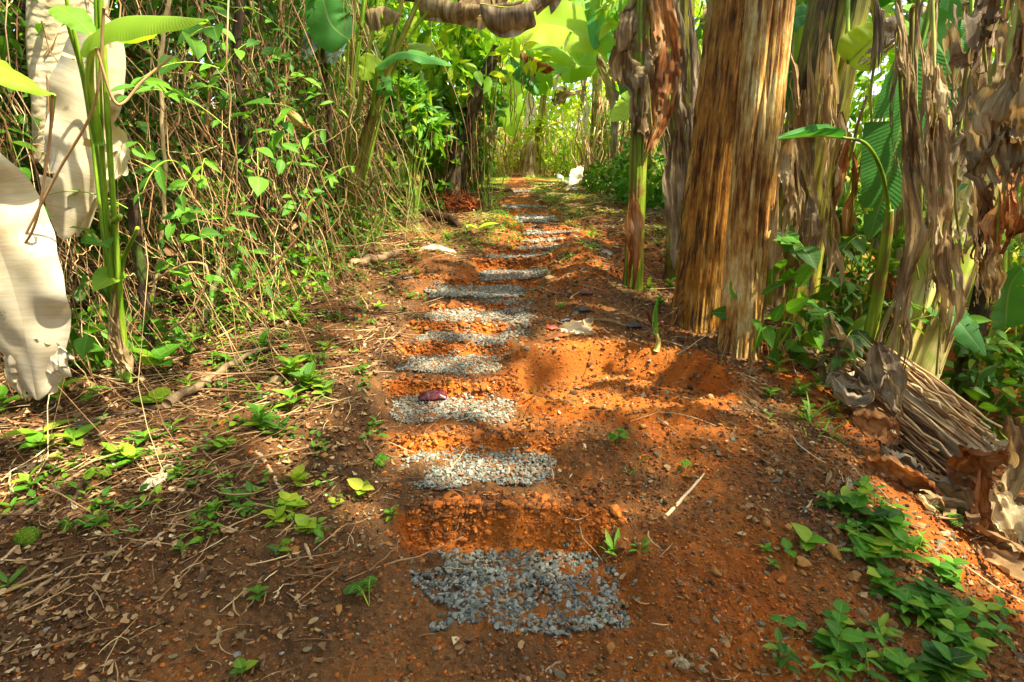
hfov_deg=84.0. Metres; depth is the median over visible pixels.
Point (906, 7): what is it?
banana leaf
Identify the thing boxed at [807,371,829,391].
seedling
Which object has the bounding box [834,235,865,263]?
leafy spray
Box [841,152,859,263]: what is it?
hanging dead leaf
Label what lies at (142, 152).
leafy spray
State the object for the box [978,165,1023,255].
hanging dead leaf
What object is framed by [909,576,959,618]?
broad leaved plant
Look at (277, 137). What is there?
leafy spray
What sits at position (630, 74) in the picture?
hanging dead leaf
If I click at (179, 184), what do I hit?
leafy spray
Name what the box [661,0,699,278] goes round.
banana plant
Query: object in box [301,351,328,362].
fern sprig
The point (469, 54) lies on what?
leafy clump
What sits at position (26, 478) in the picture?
seedling
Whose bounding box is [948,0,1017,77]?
hanging dead leaf
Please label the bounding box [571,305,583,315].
fallen dead leaf
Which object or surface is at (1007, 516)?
fallen dead leaf
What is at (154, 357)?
seedling
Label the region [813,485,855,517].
broad leaved plant
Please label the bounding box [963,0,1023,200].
hanging dead leaf
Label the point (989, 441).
fallen dead leaf
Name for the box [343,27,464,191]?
leafy shrub
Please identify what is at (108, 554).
fallen dead leaf
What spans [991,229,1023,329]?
banana leaf
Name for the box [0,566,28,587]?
seedling
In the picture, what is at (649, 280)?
seedling
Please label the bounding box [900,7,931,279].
hanging dead leaf
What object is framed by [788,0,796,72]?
banana plant
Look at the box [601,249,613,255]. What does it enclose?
fallen dead leaf
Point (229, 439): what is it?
seedling
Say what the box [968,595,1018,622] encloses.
broad leaved plant
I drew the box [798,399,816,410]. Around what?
seedling
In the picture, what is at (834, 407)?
seedling
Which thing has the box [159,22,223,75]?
leafy spray
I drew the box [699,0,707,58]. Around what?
banana plant
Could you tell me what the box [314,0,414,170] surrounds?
leafy shrub
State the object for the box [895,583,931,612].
broad leaved plant
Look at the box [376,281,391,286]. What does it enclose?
fallen dead leaf
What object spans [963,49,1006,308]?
hanging dead leaf
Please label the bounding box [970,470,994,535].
fallen dead leaf
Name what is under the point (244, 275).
leafy clump
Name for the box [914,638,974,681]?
broad leaved plant
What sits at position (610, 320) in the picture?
fallen dead leaf
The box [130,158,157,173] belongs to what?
leafy spray
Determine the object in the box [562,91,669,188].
dry canes
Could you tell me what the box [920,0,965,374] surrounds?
hanging dead leaf
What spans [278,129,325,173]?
leafy spray
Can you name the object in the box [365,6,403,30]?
arching dead leaf
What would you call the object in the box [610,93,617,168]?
hanging dead leaf
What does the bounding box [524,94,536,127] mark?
hanging dead leaf
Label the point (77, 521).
seedling
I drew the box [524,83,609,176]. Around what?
leafy shrub
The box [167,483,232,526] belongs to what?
stick
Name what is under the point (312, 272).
seedling
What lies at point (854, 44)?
banana leaf
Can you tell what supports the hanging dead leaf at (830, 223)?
hanging from the leafy shrub at (846, 305)
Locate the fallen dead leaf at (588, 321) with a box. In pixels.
[583,317,593,326]
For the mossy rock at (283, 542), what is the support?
on the ground at (426, 610)
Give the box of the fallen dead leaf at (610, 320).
[594,318,630,328]
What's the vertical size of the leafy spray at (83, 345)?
0.258 m
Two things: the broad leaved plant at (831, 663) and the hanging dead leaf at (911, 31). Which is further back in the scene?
the hanging dead leaf at (911, 31)
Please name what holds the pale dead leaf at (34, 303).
hanging from the vine tangle
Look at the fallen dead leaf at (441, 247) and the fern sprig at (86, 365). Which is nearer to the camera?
the fern sprig at (86, 365)
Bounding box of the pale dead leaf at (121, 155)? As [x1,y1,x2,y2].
[44,123,129,236]
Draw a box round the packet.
[419,390,446,401]
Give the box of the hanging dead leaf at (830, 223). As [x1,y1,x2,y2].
[825,217,836,284]
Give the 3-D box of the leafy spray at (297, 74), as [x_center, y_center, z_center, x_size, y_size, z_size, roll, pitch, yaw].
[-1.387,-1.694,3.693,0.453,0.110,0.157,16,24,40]
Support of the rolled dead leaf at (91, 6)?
hanging from the vine tangle
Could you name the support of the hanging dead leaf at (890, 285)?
hanging from the banana plant at (923, 354)
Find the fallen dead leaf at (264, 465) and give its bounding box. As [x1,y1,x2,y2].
[257,461,268,474]
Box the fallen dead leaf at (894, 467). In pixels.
[865,454,944,496]
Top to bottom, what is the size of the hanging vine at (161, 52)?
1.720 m
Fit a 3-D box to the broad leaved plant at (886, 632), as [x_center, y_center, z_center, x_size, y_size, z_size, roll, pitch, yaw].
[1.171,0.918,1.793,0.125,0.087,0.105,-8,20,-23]
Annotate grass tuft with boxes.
[600,527,619,555]
[628,534,651,551]
[777,391,838,435]
[816,418,849,443]
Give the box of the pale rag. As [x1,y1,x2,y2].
[565,166,583,190]
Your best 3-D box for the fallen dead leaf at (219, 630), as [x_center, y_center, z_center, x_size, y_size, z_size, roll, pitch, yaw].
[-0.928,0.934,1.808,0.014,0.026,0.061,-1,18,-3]
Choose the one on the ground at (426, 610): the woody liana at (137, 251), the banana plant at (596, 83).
the banana plant at (596, 83)
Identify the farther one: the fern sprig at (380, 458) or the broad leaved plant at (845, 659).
the fern sprig at (380, 458)
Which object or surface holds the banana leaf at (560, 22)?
attached to the banana plant at (652, 163)
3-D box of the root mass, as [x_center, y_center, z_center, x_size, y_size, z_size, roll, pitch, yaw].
[-0.762,-1.677,7.116,0.797,0.438,0.655,0,18,0]
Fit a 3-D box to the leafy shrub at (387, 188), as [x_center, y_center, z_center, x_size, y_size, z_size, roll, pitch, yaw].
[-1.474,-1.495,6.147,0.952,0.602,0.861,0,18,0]
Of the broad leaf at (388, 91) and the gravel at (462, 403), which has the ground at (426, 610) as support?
the gravel at (462, 403)
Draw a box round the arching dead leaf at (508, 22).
[480,0,560,37]
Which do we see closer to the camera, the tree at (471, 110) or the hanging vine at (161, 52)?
the hanging vine at (161, 52)
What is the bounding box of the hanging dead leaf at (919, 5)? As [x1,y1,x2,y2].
[874,0,930,345]
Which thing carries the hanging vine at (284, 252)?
hanging from the vine tangle
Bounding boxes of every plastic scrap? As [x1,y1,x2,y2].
[558,318,570,322]
[578,308,589,311]
[626,323,642,327]
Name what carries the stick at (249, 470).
on the ground at (426, 610)
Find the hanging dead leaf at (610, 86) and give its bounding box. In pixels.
[596,55,618,103]
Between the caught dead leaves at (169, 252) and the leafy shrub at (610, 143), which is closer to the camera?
the caught dead leaves at (169, 252)
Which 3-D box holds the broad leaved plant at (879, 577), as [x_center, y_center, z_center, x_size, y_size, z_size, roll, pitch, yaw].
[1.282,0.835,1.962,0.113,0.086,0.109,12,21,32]
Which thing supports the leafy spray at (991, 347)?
attached to the leafy shrub at (997, 364)
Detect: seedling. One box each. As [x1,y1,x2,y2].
[0,384,28,413]
[0,496,27,517]
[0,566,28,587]
[1,418,80,436]
[9,462,44,491]
[19,431,54,448]
[48,377,84,402]
[51,423,99,445]
[56,517,84,531]
[82,464,119,479]
[82,512,111,528]
[101,442,126,459]
[110,442,143,462]
[112,442,151,467]
[114,500,135,511]
[123,428,160,444]
[130,344,180,375]
[131,387,171,402]
[159,416,187,435]
[164,334,208,361]
[166,464,188,480]
[169,539,188,551]
[173,373,197,386]
[200,497,224,519]
[209,436,231,447]
[214,434,242,449]
[229,657,258,676]
[240,402,281,429]
[245,583,269,600]
[248,328,274,352]
[257,415,295,438]
[260,505,287,527]
[266,545,290,554]
[272,388,309,408]
[274,355,307,384]
[275,492,307,506]
[284,464,308,484]
[285,300,311,322]
[288,361,327,391]
[294,514,317,533]
[302,269,322,280]
[311,380,334,393]
[314,339,337,349]
[328,497,343,506]
[338,251,355,261]
[342,576,377,605]
[347,478,374,498]
[372,300,386,307]
[384,504,398,521]
[586,230,594,236]
[644,276,656,290]
[652,294,666,305]
[665,277,675,287]
[759,543,773,551]
[761,387,780,395]
[762,410,775,420]
[765,357,794,371]
[767,558,780,566]
[781,537,796,557]
[790,378,811,399]
[790,522,829,550]
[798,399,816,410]
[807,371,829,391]
[821,394,844,416]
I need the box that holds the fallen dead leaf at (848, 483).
[845,476,852,488]
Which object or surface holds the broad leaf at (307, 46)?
attached to the vine tangle
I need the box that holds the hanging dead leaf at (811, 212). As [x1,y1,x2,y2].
[799,138,821,245]
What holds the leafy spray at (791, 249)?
attached to the leafy shrub at (800, 276)
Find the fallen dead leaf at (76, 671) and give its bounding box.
[72,662,86,676]
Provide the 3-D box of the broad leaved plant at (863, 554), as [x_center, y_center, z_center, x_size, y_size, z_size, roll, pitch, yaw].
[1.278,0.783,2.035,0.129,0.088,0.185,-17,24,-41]
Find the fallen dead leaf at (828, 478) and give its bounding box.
[825,469,831,484]
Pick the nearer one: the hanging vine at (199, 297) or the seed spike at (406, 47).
the hanging vine at (199, 297)
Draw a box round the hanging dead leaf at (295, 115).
[278,105,309,128]
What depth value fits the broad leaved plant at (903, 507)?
2.21 m
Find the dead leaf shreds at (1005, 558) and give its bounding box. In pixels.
[764,305,1023,580]
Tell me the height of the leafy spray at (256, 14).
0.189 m
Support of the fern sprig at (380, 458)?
on the ground at (426, 610)
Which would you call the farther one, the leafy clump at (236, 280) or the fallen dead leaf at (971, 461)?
the leafy clump at (236, 280)
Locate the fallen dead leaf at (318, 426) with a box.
[312,424,325,430]
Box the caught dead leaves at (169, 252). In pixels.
[1,0,377,365]
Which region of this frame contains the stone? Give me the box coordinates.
[232,651,240,657]
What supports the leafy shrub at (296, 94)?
on the ground at (426, 610)
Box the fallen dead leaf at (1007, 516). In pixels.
[988,486,1023,552]
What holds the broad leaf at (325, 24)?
attached to the vine tangle
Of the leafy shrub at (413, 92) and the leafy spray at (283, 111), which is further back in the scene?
the leafy shrub at (413, 92)
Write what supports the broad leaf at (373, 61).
attached to the stalk cluster
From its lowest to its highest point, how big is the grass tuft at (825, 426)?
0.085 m
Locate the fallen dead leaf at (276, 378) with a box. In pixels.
[265,375,284,383]
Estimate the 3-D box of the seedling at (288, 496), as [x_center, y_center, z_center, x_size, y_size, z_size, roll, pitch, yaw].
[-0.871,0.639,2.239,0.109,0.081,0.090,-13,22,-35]
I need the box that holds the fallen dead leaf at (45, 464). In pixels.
[32,463,61,468]
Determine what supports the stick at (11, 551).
on the ground at (426, 610)
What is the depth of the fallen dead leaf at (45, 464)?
2.26 m
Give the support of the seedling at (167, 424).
on the ground at (426, 610)
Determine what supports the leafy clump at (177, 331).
on the ground at (426, 610)
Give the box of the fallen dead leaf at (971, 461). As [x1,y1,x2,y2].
[945,444,1008,489]
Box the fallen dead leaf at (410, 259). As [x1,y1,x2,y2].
[402,257,413,263]
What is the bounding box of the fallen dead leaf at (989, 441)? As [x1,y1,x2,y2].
[981,431,1008,450]
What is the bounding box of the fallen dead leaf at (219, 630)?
[216,626,222,638]
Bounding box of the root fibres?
[658,305,805,382]
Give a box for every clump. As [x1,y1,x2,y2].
[66,303,147,374]
[85,294,185,361]
[143,211,213,265]
[152,277,246,346]
[199,229,272,282]
[213,265,296,327]
[255,246,333,303]
[296,236,360,282]
[339,204,388,246]
[371,195,425,233]
[394,22,506,196]
[405,124,464,184]
[420,26,553,206]
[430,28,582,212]
[435,100,486,191]
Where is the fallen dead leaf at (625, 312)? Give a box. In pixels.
[615,309,632,315]
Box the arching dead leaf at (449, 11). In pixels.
[397,0,523,24]
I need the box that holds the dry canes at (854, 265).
[822,74,1023,379]
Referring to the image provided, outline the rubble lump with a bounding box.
[557,173,563,180]
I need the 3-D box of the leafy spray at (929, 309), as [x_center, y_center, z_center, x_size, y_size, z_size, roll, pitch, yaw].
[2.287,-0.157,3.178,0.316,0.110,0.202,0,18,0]
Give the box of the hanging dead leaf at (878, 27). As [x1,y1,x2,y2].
[862,0,883,131]
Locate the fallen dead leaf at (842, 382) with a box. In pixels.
[830,370,889,407]
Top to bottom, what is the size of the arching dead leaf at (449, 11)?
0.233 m
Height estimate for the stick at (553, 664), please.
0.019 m
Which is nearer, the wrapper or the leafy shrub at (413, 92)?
the wrapper
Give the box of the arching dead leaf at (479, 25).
[457,0,507,30]
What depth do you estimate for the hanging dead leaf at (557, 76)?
8.71 m
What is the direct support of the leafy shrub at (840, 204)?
on the ground at (426, 610)
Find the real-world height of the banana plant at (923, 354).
2.612 m
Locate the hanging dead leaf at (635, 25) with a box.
[629,7,642,50]
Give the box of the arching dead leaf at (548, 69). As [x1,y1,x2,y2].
[520,53,554,76]
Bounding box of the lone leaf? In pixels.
[467,222,498,227]
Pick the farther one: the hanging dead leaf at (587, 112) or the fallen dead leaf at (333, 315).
the hanging dead leaf at (587, 112)
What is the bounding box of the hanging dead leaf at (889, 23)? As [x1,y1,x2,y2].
[858,7,896,64]
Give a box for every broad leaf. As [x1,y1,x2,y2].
[301,26,320,61]
[305,0,354,87]
[325,44,345,68]
[359,53,383,103]
[369,72,392,96]
[371,50,451,114]
[395,42,435,108]
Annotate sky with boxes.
[13,0,992,160]
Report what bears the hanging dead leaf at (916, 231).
on the dried banana plant at (928, 419)
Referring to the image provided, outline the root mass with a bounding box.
[421,189,482,213]
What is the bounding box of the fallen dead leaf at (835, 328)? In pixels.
[816,312,853,386]
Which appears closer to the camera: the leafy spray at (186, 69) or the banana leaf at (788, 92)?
the leafy spray at (186, 69)
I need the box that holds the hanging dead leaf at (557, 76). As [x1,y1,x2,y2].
[553,38,567,91]
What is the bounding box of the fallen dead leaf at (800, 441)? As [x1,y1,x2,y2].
[796,438,803,449]
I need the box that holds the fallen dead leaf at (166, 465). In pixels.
[160,464,175,471]
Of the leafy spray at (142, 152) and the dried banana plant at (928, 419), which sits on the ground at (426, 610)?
the dried banana plant at (928, 419)
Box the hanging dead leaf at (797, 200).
[784,120,804,238]
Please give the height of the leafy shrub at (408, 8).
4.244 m
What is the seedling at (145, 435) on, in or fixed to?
on the ground at (426, 610)
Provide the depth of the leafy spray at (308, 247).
4.02 m
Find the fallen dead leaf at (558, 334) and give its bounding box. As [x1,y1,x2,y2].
[545,332,574,339]
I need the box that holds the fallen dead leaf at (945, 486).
[924,474,974,504]
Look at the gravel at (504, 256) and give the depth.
5.23 m
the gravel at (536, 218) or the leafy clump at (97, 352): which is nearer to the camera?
the leafy clump at (97, 352)
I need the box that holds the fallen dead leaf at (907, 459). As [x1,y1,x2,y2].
[880,444,923,473]
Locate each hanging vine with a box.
[147,261,208,336]
[151,0,171,317]
[193,0,211,312]
[223,199,314,327]
[271,0,286,263]
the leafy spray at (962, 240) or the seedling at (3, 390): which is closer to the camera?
the seedling at (3, 390)
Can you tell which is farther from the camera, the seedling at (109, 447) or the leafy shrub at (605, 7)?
the leafy shrub at (605, 7)
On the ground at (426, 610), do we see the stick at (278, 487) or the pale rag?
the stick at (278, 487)
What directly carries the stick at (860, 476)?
on the ground at (426, 610)
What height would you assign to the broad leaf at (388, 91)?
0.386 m
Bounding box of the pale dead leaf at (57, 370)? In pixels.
[2,339,74,399]
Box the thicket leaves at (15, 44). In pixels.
[0,0,426,362]
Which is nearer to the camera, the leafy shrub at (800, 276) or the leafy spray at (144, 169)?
the leafy spray at (144, 169)
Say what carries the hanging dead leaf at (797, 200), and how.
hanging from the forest
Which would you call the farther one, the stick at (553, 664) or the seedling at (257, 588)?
the seedling at (257, 588)
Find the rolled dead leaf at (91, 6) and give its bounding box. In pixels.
[88,0,109,17]
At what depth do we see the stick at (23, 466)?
2.39 m
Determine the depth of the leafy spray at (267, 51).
3.42 m
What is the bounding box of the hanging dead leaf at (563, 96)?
[552,86,585,105]
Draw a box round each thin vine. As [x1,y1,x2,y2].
[24,93,54,243]
[25,7,105,234]
[95,48,172,105]
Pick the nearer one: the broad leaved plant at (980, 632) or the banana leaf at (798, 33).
the broad leaved plant at (980, 632)
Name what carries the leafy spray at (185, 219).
attached to the vine tangle
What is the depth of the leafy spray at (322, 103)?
3.77 m
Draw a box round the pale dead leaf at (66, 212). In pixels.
[39,14,125,239]
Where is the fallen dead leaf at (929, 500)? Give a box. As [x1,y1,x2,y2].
[917,489,1003,544]
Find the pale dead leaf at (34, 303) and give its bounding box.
[0,153,70,399]
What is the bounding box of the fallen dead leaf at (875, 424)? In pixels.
[850,407,899,443]
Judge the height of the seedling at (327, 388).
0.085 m
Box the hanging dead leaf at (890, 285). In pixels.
[884,272,896,344]
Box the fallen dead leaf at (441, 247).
[420,244,456,252]
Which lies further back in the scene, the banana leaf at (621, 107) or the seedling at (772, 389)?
the banana leaf at (621, 107)
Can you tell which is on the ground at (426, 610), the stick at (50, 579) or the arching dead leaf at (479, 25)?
the stick at (50, 579)
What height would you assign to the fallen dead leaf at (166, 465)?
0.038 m
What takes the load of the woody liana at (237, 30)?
in the vine tangle
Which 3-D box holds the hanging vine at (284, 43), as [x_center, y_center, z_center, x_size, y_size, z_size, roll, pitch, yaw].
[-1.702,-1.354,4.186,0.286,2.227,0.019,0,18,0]
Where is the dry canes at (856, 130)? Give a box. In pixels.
[660,95,877,304]
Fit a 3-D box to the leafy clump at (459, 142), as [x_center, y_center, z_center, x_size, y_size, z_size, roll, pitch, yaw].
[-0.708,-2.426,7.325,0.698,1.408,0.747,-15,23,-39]
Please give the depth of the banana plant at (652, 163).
8.71 m
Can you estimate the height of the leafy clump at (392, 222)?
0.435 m
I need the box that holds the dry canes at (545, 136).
[443,104,578,176]
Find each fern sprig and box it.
[68,360,98,373]
[80,386,109,400]
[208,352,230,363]
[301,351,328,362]
[373,453,389,467]
[607,428,628,442]
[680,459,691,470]
[935,505,963,526]
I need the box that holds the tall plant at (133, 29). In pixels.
[48,0,208,382]
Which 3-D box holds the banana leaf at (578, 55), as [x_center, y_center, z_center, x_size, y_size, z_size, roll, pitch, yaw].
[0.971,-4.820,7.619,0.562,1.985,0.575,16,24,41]
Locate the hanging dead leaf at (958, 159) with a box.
[949,48,974,263]
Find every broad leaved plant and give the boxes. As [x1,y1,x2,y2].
[762,627,802,673]
[768,614,806,638]
[809,657,856,681]
[810,628,835,654]
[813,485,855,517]
[813,600,865,652]
[821,641,861,679]
[827,620,881,657]
[835,491,910,529]
[835,518,861,536]
[838,534,902,578]
[845,517,876,553]
[848,533,900,566]
[850,476,873,503]
[853,627,903,681]
[857,508,912,536]
[861,612,903,642]
[865,482,893,508]
[867,565,903,595]
[871,521,927,562]
[874,647,932,681]
[883,500,913,518]
[887,590,943,633]
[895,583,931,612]
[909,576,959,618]
[910,529,930,554]
[910,607,955,638]
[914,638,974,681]
[915,574,984,623]
[922,640,987,681]
[924,554,971,576]
[929,591,970,629]
[933,618,972,646]
[938,569,964,591]
[943,630,999,662]
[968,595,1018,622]
[973,613,1007,639]
[975,618,1015,651]
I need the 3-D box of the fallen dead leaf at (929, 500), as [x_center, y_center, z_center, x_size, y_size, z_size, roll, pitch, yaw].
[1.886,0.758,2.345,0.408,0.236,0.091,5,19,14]
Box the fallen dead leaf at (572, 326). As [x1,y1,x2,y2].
[561,319,594,335]
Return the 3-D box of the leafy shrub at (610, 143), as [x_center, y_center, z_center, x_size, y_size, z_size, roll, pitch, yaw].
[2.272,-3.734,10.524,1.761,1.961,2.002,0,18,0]
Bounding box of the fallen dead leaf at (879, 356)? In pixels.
[864,341,907,417]
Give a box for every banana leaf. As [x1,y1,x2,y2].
[490,32,525,135]
[512,68,548,106]
[514,0,602,54]
[530,41,607,95]
[559,42,607,82]
[567,0,589,59]
[584,0,599,49]
[596,0,626,58]
[607,0,626,100]
[610,90,629,121]
[785,54,792,111]
[792,4,806,32]
[793,0,803,62]
[838,0,904,70]
[861,0,945,239]
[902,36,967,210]
[903,3,924,34]
[914,0,963,87]
[937,0,980,72]
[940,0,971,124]
[942,106,985,355]
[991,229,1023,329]
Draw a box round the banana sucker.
[777,124,893,373]
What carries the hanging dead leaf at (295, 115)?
hanging from the leafy spray at (277, 137)
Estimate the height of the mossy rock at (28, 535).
0.071 m
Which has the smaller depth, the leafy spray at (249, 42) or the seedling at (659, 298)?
the leafy spray at (249, 42)
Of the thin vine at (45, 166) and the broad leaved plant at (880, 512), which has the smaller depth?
the thin vine at (45, 166)
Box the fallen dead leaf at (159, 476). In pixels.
[138,473,171,491]
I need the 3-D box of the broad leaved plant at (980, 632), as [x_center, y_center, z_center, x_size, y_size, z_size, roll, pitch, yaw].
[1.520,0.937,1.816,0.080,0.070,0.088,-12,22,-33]
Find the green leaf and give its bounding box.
[0,60,55,128]
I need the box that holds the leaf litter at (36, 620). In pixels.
[0,172,1023,681]
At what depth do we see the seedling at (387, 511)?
2.25 m
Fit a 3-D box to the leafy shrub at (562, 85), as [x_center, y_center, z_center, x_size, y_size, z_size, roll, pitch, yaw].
[0.029,-8.386,18.834,8.396,6.018,2.498,0,18,0]
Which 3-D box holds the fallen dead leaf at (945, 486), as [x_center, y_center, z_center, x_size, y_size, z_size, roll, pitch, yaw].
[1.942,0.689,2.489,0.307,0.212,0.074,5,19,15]
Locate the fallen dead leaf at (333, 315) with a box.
[328,313,341,317]
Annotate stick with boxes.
[0,434,87,487]
[0,492,53,525]
[0,545,18,558]
[2,555,84,610]
[10,564,92,633]
[16,399,205,469]
[16,556,57,583]
[19,469,85,518]
[48,381,225,445]
[61,466,97,515]
[70,404,164,429]
[127,520,183,555]
[148,511,207,545]
[162,347,261,407]
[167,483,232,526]
[199,521,259,540]
[200,447,226,494]
[239,460,257,481]
[239,574,264,620]
[254,450,313,561]
[257,374,334,398]
[341,281,370,311]
[363,431,376,457]
[376,330,397,369]
[534,660,560,680]
[664,469,708,516]
[709,607,728,618]
[800,492,824,511]
[848,462,896,508]
[896,555,944,582]
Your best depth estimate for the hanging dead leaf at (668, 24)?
3.88 m
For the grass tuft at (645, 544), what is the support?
on the ground at (426, 610)
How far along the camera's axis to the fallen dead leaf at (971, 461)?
2.40 m
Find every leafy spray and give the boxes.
[0,128,38,179]
[48,190,127,210]
[67,266,126,297]
[70,226,113,247]
[74,287,111,358]
[111,77,179,102]
[123,43,167,75]
[124,60,219,91]
[126,141,155,159]
[127,83,227,127]
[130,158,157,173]
[133,160,190,204]
[155,257,191,293]
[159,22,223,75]
[160,206,205,227]
[165,174,207,240]
[173,82,233,98]
[173,270,237,295]
[179,227,228,246]
[192,158,220,188]
[200,4,235,53]
[208,38,261,89]
[208,206,260,235]
[213,0,296,45]
[226,98,295,119]
[231,230,257,278]
[234,128,277,155]
[248,147,273,195]
[248,249,273,299]
[260,46,292,62]
[267,204,312,223]
[270,251,289,302]
[271,114,303,174]
[276,72,321,89]
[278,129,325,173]
[282,188,327,204]
[296,155,336,182]
[299,239,342,251]
[305,92,347,116]
[306,166,355,207]
[774,236,820,269]
[777,225,803,260]
[802,307,853,328]
[818,276,888,305]
[828,329,871,369]
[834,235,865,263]
[884,301,938,318]
[900,310,991,335]
[954,237,973,247]
[962,369,1018,406]
[985,340,1023,354]
[1001,233,1023,270]
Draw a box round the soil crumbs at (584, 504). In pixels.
[381,224,627,557]
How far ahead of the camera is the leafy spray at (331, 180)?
4.04 m
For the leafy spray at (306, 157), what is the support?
attached to the vine tangle
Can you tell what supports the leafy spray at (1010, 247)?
attached to the banana plant at (923, 354)
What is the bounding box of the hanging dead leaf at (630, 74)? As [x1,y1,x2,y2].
[609,0,664,152]
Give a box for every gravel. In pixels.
[235,410,806,681]
[301,402,676,621]
[347,360,578,469]
[368,318,530,409]
[376,322,533,372]
[377,295,562,354]
[408,263,554,321]
[457,254,570,289]
[459,243,549,268]
[468,297,545,359]
[494,199,568,242]
[501,198,545,209]
[505,237,575,253]
[507,184,535,198]
[515,228,578,235]
[521,234,568,243]
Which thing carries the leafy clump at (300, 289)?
on the ground at (426, 610)
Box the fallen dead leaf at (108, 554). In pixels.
[100,550,120,558]
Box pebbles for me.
[0,213,1023,681]
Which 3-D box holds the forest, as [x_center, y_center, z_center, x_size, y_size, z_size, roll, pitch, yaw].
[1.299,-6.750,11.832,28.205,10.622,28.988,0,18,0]
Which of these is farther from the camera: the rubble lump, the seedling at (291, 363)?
the rubble lump
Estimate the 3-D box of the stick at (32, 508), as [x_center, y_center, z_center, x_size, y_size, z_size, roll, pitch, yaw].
[-1.763,0.583,2.191,0.028,0.074,0.259,6,19,18]
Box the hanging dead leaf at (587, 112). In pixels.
[582,96,589,130]
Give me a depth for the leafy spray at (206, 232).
2.71 m
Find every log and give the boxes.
[347,249,399,268]
[420,207,462,227]
[473,187,512,191]
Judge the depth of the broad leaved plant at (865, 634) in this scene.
1.72 m
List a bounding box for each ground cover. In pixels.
[0,197,441,549]
[304,175,665,301]
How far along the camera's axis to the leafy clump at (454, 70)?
6.75 m
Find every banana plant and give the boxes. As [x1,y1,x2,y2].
[393,1,450,59]
[497,45,559,176]
[502,103,571,172]
[521,140,536,176]
[524,0,698,177]
[622,0,651,290]
[624,0,705,140]
[647,146,657,193]
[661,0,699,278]
[669,0,744,333]
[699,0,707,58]
[716,0,795,361]
[765,0,870,325]
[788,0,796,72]
[795,0,1000,320]
[829,331,1006,487]
[885,3,1017,390]
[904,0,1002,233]
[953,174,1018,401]
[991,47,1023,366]
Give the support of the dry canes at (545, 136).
on the ground at (426, 610)
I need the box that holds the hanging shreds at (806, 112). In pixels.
[764,6,1023,353]
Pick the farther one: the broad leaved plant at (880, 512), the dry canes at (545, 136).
the dry canes at (545, 136)
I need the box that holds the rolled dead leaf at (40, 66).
[25,0,89,172]
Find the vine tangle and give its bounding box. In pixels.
[0,0,481,502]
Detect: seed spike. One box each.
[356,16,362,40]
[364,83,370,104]
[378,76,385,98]
[402,40,408,64]
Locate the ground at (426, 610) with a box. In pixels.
[0,94,1023,681]
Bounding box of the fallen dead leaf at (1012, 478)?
[1000,414,1023,499]
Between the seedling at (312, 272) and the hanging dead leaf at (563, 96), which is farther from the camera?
the hanging dead leaf at (563, 96)
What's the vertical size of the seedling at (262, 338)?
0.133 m
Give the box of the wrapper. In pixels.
[580,291,592,294]
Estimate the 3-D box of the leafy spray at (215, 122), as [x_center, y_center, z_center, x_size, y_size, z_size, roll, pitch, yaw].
[-1.525,-1.047,2.526,0.452,0.187,0.152,-11,21,-30]
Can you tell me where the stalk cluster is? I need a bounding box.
[330,0,428,243]
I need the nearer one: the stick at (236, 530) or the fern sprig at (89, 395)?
the stick at (236, 530)
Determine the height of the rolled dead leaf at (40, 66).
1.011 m
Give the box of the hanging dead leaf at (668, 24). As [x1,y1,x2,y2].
[645,0,681,152]
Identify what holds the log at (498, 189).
on the ground at (426, 610)
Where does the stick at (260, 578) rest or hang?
on the ground at (426, 610)
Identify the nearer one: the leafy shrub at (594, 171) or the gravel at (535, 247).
the gravel at (535, 247)
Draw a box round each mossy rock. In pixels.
[13,526,41,546]
[279,538,290,546]
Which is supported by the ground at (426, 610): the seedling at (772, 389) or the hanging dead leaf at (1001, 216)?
the seedling at (772, 389)
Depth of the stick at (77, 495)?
2.18 m
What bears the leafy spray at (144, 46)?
attached to the vine tangle
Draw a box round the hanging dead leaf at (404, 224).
[399,205,405,226]
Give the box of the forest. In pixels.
[0,0,994,168]
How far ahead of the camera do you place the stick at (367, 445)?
2.58 m
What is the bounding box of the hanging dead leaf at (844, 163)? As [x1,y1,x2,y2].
[829,111,851,239]
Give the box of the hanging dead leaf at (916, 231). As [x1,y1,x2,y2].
[889,0,927,416]
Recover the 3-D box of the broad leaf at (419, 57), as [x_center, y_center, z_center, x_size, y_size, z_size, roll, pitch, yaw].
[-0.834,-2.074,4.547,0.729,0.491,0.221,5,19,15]
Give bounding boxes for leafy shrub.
[0,0,189,254]
[25,0,223,246]
[111,0,315,204]
[199,0,445,112]
[220,0,394,180]
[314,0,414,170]
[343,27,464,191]
[350,0,485,199]
[353,174,418,224]
[373,143,454,211]
[377,73,457,217]
[395,0,700,171]
[420,31,628,171]
[437,112,527,175]
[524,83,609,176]
[579,0,927,62]
[580,153,664,194]
[587,92,666,178]
[610,127,669,210]
[709,259,840,365]
[784,71,875,224]
[784,314,866,378]
[819,217,904,344]
[820,194,863,283]
[846,2,1014,227]
[936,330,1023,441]
[966,183,1023,338]
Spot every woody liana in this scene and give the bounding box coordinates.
[13,1,27,113]
[125,199,154,345]
[191,263,223,333]
[228,0,247,205]
[321,48,335,255]
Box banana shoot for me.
[646,300,660,351]
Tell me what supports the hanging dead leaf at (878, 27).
hanging from the banana leaf at (877, 138)
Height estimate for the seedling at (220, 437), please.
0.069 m

